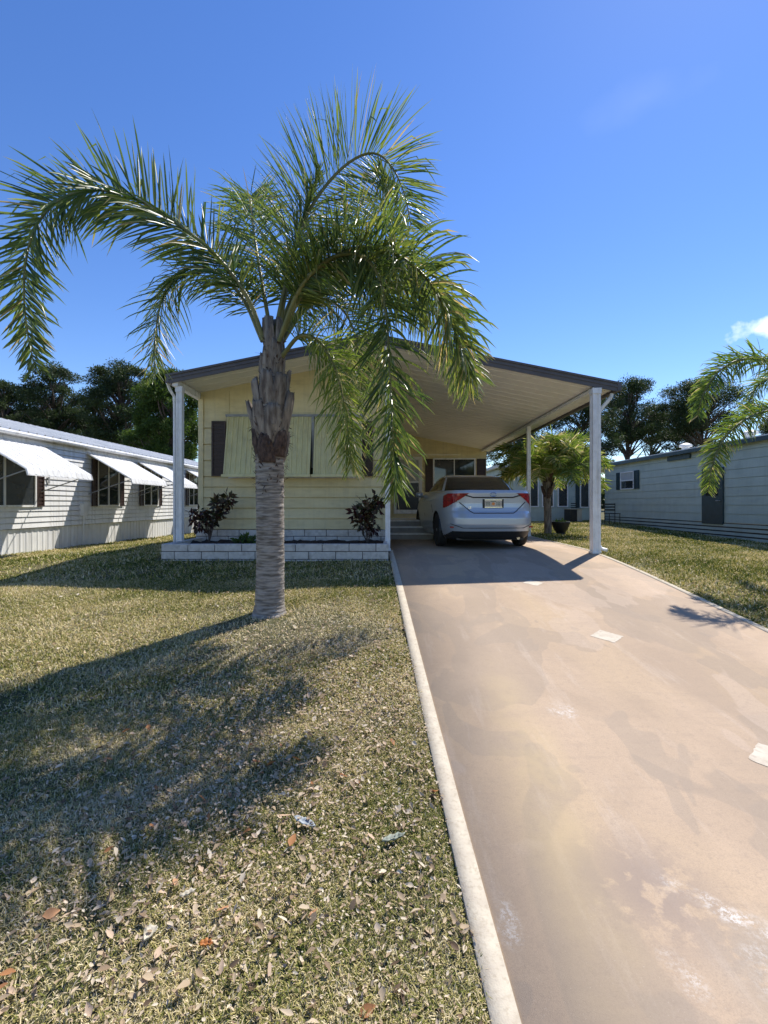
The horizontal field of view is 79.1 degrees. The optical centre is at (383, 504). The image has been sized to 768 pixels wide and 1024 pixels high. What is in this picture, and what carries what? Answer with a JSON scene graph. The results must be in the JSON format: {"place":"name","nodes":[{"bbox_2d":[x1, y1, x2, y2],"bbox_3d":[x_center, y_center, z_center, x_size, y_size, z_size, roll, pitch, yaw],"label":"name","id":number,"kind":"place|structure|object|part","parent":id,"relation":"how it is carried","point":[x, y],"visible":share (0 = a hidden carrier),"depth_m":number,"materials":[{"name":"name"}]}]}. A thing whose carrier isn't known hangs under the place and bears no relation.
{"place":"outdoors","nodes":[
{"label":"outdoors","id":0,"kind":"place"},
{"bbox_2d":[0,509,767,1023],"bbox_3d":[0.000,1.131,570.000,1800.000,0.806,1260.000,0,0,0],"label":"ground","id":1,"kind":"structure","parent":0,"point":[288,639],"depth_m":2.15,"materials":[{"name":"plant"}]},
{"bbox_2d":[0,379,35,422],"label":"pine tree","id":2,"kind":"object","parent":1,"relation":"on","point":[8,399],"visible":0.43,"depth_m":47.83,"materials":[{"name":"green plant"}]},
{"bbox_2d":[5,406,35,423],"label":"pine tree","id":3,"kind":"object","parent":1,"relation":"on","point":[27,418],"visible":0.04,"depth_m":48.19,"materials":[{"name":"green plant"}]},
{"bbox_2d":[5,360,92,435],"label":"pine tree","id":4,"kind":"object","parent":1,"relation":"on","point":[51,407],"visible":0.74,"depth_m":45.10,"materials":[{"name":"green plant"}]},
{"bbox_2d":[64,398,125,439],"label":"pine tree","id":5,"kind":"object","parent":1,"relation":"on","point":[85,427],"visible":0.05,"depth_m":49.03,"materials":[{"name":"green plant"}]},
{"bbox_2d":[0,418,197,554],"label":"mobile home","id":6,"kind":"object","parent":1,"relation":"on","point":[51,480],"visible":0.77,"depth_m":11.19,"materials":[{"name":"white metal"}]},
{"bbox_2d":[0,455,36,506],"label":"window","id":7,"kind":"structure","parent":6,"relation":"in","point":[19,489],"depth_m":9.23,"materials":[{"name":"clear glass"}]},
{"bbox_2d":[98,461,119,505],"bbox_3d":[-7.281,-0.540,12.286,0.055,1.200,0.967,0,0,0],"label":"window","id":8,"kind":"structure","parent":6,"relation":"in","point":[107,476],"depth_m":12.27,"materials":[{"name":"glass"}]},
{"bbox_2d":[143,466,158,505],"bbox_3d":[-7.255,-0.540,14.478,0.055,1.200,0.912,0,0,0],"label":"window","id":9,"kind":"structure","parent":6,"relation":"in","point":[151,498],"depth_m":14.47,"materials":[{"name":"glass"}]},
{"bbox_2d":[188,473,197,505],"bbox_3d":[-7.217,-0.540,17.618,0.055,1.200,0.900,0,0,0],"label":"window","id":10,"kind":"structure","parent":6,"relation":"in","point":[193,500],"depth_m":17.60,"materials":[{"name":"glass"}]},
{"bbox_2d":[75,357,159,445],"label":"pine tree","id":11,"kind":"object","parent":1,"relation":"on","point":[119,383],"visible":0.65,"depth_m":42.43,"materials":[{"name":"green plant"}]},
{"bbox_2d":[116,421,154,448],"bbox_3d":[-18.021,-2.852,36.040,4.667,8.228,4.980,0,0,0],"label":"leafy tree","id":12,"kind":"object","parent":1,"relation":"on","point":[130,435],"visible":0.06,"depth_m":35.01,"materials":[{"name":"green plant"}]},
{"bbox_2d":[143,924,157,940],"bbox_3d":[-0.784,1.437,1.563,0.045,0.026,0.045,0,0,-30],"label":"fallen leaf","id":13,"kind":"object","parent":1,"relation":"on","point":[146,934],"visible":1,"depth_m":1.56,"materials":[{"name":"beige plant"}]},
{"bbox_2d":[130,365,197,460],"bbox_3d":[-12.293,-3.349,26.838,4.228,9.190,4.459,0,0,-38],"label":"leafy tree","id":14,"kind":"object","parent":1,"relation":"on","point":[156,399],"visible":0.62,"depth_m":26.12,"materials":[{"name":"green plant"}]},
{"bbox_2d":[179,888,195,897],"bbox_3d":[-0.723,1.431,1.711,0.056,0.019,0.019,0,0,-34],"label":"fallen leaf","id":15,"kind":"object","parent":1,"relation":"on","point":[190,890],"visible":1,"depth_m":1.71,"materials":[{"name":"beige plant"}]},
{"bbox_2d":[199,937,213,946],"bbox_3d":[-0.584,1.442,1.528,0.046,0.021,0.027,0,0,0],"label":"fallen leaf","id":16,"kind":"object","parent":1,"relation":"on","point":[206,941],"visible":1,"depth_m":1.53,"materials":[{"name":"orange plant"}]},
{"bbox_2d":[0,63,497,618],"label":"queen palm","id":17,"kind":"object","parent":1,"relation":"on","point":[316,273],"visible":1,"depth_m":4.46,"materials":[{"name":"green plant"}]},
{"bbox_2d":[161,538,387,560],"bbox_3d":[-1.752,0.870,8.218,3.643,0.460,1.564,0,0,0],"label":"brick planter","id":18,"kind":"object","parent":1,"relation":"on","point":[196,549],"visible":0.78,"depth_m":7.44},
{"bbox_2d":[185,487,238,541],"bbox_3d":[-3.123,0.184,8.467,0.973,1.006,0.559,0,0,0],"label":"croton shrub","id":19,"kind":"object","parent":18,"relation":"on","point":[218,513],"visible":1,"depth_m":8.42,"materials":[{"name":"green plant"}]},
{"bbox_2d":[230,531,255,543],"bbox_3d":[-2.408,0.632,8.108,0.522,0.324,0.349,0,0,0],"label":"plant","id":20,"kind":"object","parent":18,"relation":"on","point":[245,539],"visible":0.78,"depth_m":8.06,"materials":[{"name":"green plant"}]},
{"bbox_2d":[345,489,384,542],"bbox_3d":[-0.278,0.214,8.462,0.852,1.001,0.550,0,0,0],"label":"croton shrub","id":21,"kind":"object","parent":18,"relation":"on","point":[366,514],"visible":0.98,"depth_m":8.40,"materials":[{"name":"black plant"}]},
{"bbox_2d":[294,815,315,826],"bbox_3d":[-0.353,1.408,2.065,0.125,0.014,0.042,0,0,32],"label":"bark strip","id":22,"kind":"object","parent":1,"relation":"on","point":[302,820],"visible":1,"depth_m":2.06,"materials":[{"name":"grey plant"}]},
{"bbox_2d":[0,526,766,1023],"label":"leaf litter","id":23,"kind":"object","parent":1,"relation":"on","point":[68,924],"visible":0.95,"depth_m":1.96,"materials":[{"name":"beige plant"}]},
{"bbox_2d":[165,334,621,553],"bbox_3d":[0.149,-0.972,14.440,7.862,3.943,12.920,0,0,0],"label":"mobile home","id":24,"kind":"object","parent":1,"relation":"on","point":[520,400],"visible":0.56,"depth_m":9.04,"materials":[{"name":"yellow"}]},
{"bbox_2d":[228,426,360,477],"bbox_3d":[-1.730,-1.075,9.032,2.580,1.150,0.032,0,0,0],"label":"window","id":25,"kind":"structure","parent":24,"relation":"in","point":[311,469],"depth_m":9.02,"materials":[{"name":"white paint"}]},
{"bbox_2d":[394,457,421,513],"bbox_3d":[0.897,-0.713,17.490,1.064,2.147,0.115,0,0,0],"label":"screen door","id":26,"kind":"structure","parent":24,"relation":"in","point":[413,501],"depth_m":17.48,"materials":[{"name":"white paint"}]},
{"bbox_2d":[433,458,475,485],"bbox_3d":[2.647,-1.092,17.526,1.600,1.284,0.043,0,0,0],"label":"window","id":27,"kind":"structure","parent":24,"relation":"in","point":[442,467],"depth_m":17.52,"materials":[{"name":"clear glass"}]},
{"bbox_2d":[382,832,404,841],"bbox_3d":[0.041,1.412,1.970,0.110,0.020,0.030,0,0,-26],"label":"bark strip","id":28,"kind":"object","parent":1,"relation":"on","point":[395,836],"visible":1,"depth_m":1.97,"materials":[{"name":"grey plant"}]},
{"bbox_2d":[486,429,543,465],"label":"pine tree","id":29,"kind":"object","parent":1,"relation":"on","point":[490,455],"visible":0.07,"depth_m":48.21,"materials":[{"name":"green plant"}]},
{"bbox_2d":[492,425,614,533],"bbox_3d":[4.586,-0.634,12.860,3.316,3.010,3.296,0,0,0],"label":"short palm","id":30,"kind":"object","parent":1,"relation":"on","point":[556,456],"visible":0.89,"depth_m":12.30,"materials":[{"name":"green plant"}]},
{"bbox_2d":[552,518,569,533],"bbox_3d":[4.900,0.609,12.900,0.500,0.471,0.500,0,0,0],"label":"flower pot","id":31,"kind":"object","parent":1,"relation":"on","point":[561,526],"visible":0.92,"depth_m":12.75,"materials":[{"name":"black plastic"}]},
{"bbox_2d":[564,503,581,521],"bbox_3d":[8.150,0.367,20.050,0.514,0.820,0.740,0,0,0],"label":"air conditioner","id":32,"kind":"object","parent":1,"relation":"on","point":[573,515],"visible":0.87,"depth_m":19.71,"materials":[{"name":"beige metal"}]},
{"bbox_2d":[541,398,627,474],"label":"pine tree","id":33,"kind":"object","parent":1,"relation":"on","point":[582,422],"visible":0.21,"depth_m":48.52,"materials":[{"name":"green plant"}]},
{"bbox_2d":[601,480,604,508],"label":"woods","id":34,"kind":"object","parent":1,"relation":"on","point":[602,498],"depth_m":72.09,"materials":[{"name":"green wood"}]},
{"bbox_2d":[604,503,620,523],"bbox_3d":[8.826,0.379,17.990,0.440,0.840,0.420,0,0,0],"label":"garden chair","id":35,"kind":"object","parent":1,"relation":"on","point":[610,513],"visible":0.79,"depth_m":18.17,"materials":[{"name":"black plastic"}]},
{"bbox_2d":[486,430,767,543],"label":"mobile home","id":36,"kind":"object","parent":1,"relation":"on","point":[662,490],"visible":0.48,"depth_m":14.94,"materials":[{"name":"white metal"}]},
{"bbox_2d":[525,480,538,506],"bbox_3d":[6.673,-0.474,20.965,0.610,1.219,0.050,0,0,0],"label":"window","id":37,"kind":"structure","parent":36,"relation":"in","point":[534,492],"depth_m":20.97,"materials":[{"name":"glass"}]},
{"bbox_2d":[542,485,553,506],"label":"window","id":38,"kind":"structure","parent":36,"relation":"in","point":[552,496],"depth_m":20.95,"materials":[{"name":"white paint"}]},
{"bbox_2d":[557,480,567,506],"bbox_3d":[8.061,-0.474,20.965,0.474,1.219,0.050,0,0,0],"label":"window","id":39,"kind":"structure","parent":36,"relation":"in","point":[562,496],"depth_m":20.97,"materials":[{"name":"glass"}]},
{"bbox_2d":[580,478,589,507],"bbox_3d":[9.044,-0.508,20.965,0.440,1.355,0.050,0,0,0],"label":"window","id":40,"kind":"structure","parent":36,"relation":"in","point":[584,490],"depth_m":20.97,"materials":[{"name":"glass"}]},
{"bbox_2d":[620,471,633,489],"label":"window","id":41,"kind":"structure","parent":36,"relation":"in","point":[626,478],"depth_m":18.28,"materials":[{"name":"clear glass"}]},
{"bbox_2d":[702,467,723,524],"bbox_3d":[9.532,-0.235,13.541,0.107,1.630,0.862,0,0,0],"label":"door","id":42,"kind":"structure","parent":36,"relation":"in","point":[712,507],"depth_m":13.43,"materials":[{"name":"teal paint"}]},
{"bbox_2d":[601,372,670,459],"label":"pine tree","id":43,"kind":"object","parent":1,"relation":"on","point":[629,396],"visible":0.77,"depth_m":54.41,"materials":[{"name":"green plant"}]},
{"bbox_2d":[623,401,673,455],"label":"pine tree","id":44,"kind":"object","parent":1,"relation":"on","point":[654,450],"visible":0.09,"depth_m":65.53,"materials":[{"name":"green plant"}]},
{"bbox_2d":[640,428,718,453],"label":"pine tree","id":45,"kind":"object","parent":1,"relation":"on","point":[666,439],"visible":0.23,"depth_m":59.44,"materials":[{"name":"green plant"}]},
{"bbox_2d":[648,375,755,446],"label":"pine tree","id":46,"kind":"object","parent":1,"relation":"on","point":[682,427],"visible":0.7,"depth_m":52.88,"materials":[{"name":"green plant"}]},
{"bbox_2d":[685,337,767,496],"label":"queen palm","id":47,"kind":"object","parent":1,"relation":"on","point":[756,410],"visible":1,"depth_m":6.42,"materials":[{"name":"green plant"}]},
{"bbox_2d":[757,416,767,434],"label":"pine tree","id":48,"kind":"object","parent":1,"relation":"on","point":[764,429],"visible":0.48,"depth_m":59.27,"materials":[{"name":"green plant"}]},
{"bbox_2d":[0,0,767,477],"label":"sky","id":49,"kind":"structure","parent":0,"point":[603,164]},
{"bbox_2d":[390,535,767,1023],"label":"driveway","id":50,"kind":"structure","parent":0,"point":[613,797],"depth_m":2.40,"materials":[{"name":"paint"}]},
{"bbox_2d":[390,518,433,538],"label":"entry steps","id":51,"kind":"structure","parent":50,"relation":"on","point":[406,528],"depth_m":11.18,"materials":[{"name":"grey concrete"}]},
{"bbox_2d":[388,550,521,1023],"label":"driveway border","id":52,"kind":"object","parent":50,"relation":"on","point":[502,1007],"visible":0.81,"depth_m":1.84,"materials":[{"name":"paint"}]},
{"bbox_2d":[416,475,532,545],"bbox_3d":[1.824,0.097,10.546,2.031,1.458,4.600,0,0,-3],"label":"parked car","id":53,"kind":"object","parent":50,"relation":"on","point":[471,507],"visible":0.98,"depth_m":8.38,"materials":[{"name":"silver metal"}]},
{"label":"side window","id":54,"kind":"part","parent":53,"relation":"part of","materials":[{"name":"black glass"}]},
{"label":"rear window","id":55,"kind":"part","parent":53,"relation":"part of","materials":[{"name":"black glass"}]},
{"bbox_2d":[523,580,542,585],"bbox_3d":[1.927,1.014,6.002,0.206,0.028,0.207,0,0,44],"label":"driveway marking","id":56,"kind":"object","parent":50,"relation":"on","point":[532,582],"visible":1,"depth_m":6.01,"materials":[{"name":"white paint"}]},
{"bbox_2d":[590,630,622,642],"bbox_3d":[2.032,1.202,4.242,0.220,0.033,0.221,0,0,-42],"label":"driveway marking","id":57,"kind":"object","parent":50,"relation":"on","point":[605,635],"visible":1,"depth_m":4.23,"materials":[{"name":"white paint"}]},
{"bbox_2d":[530,536,767,632],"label":"driveway border","id":58,"kind":"object","parent":50,"relation":"on","point":[709,603],"visible":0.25,"depth_m":5.53,"materials":[{"name":"paint"}]},
{"bbox_2d":[749,743,767,765],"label":"driveway marking","id":59,"kind":"object","parent":50,"relation":"on","point":[759,754],"visible":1,"depth_m":2.55,"materials":[{"name":"white paint"}]}
]}

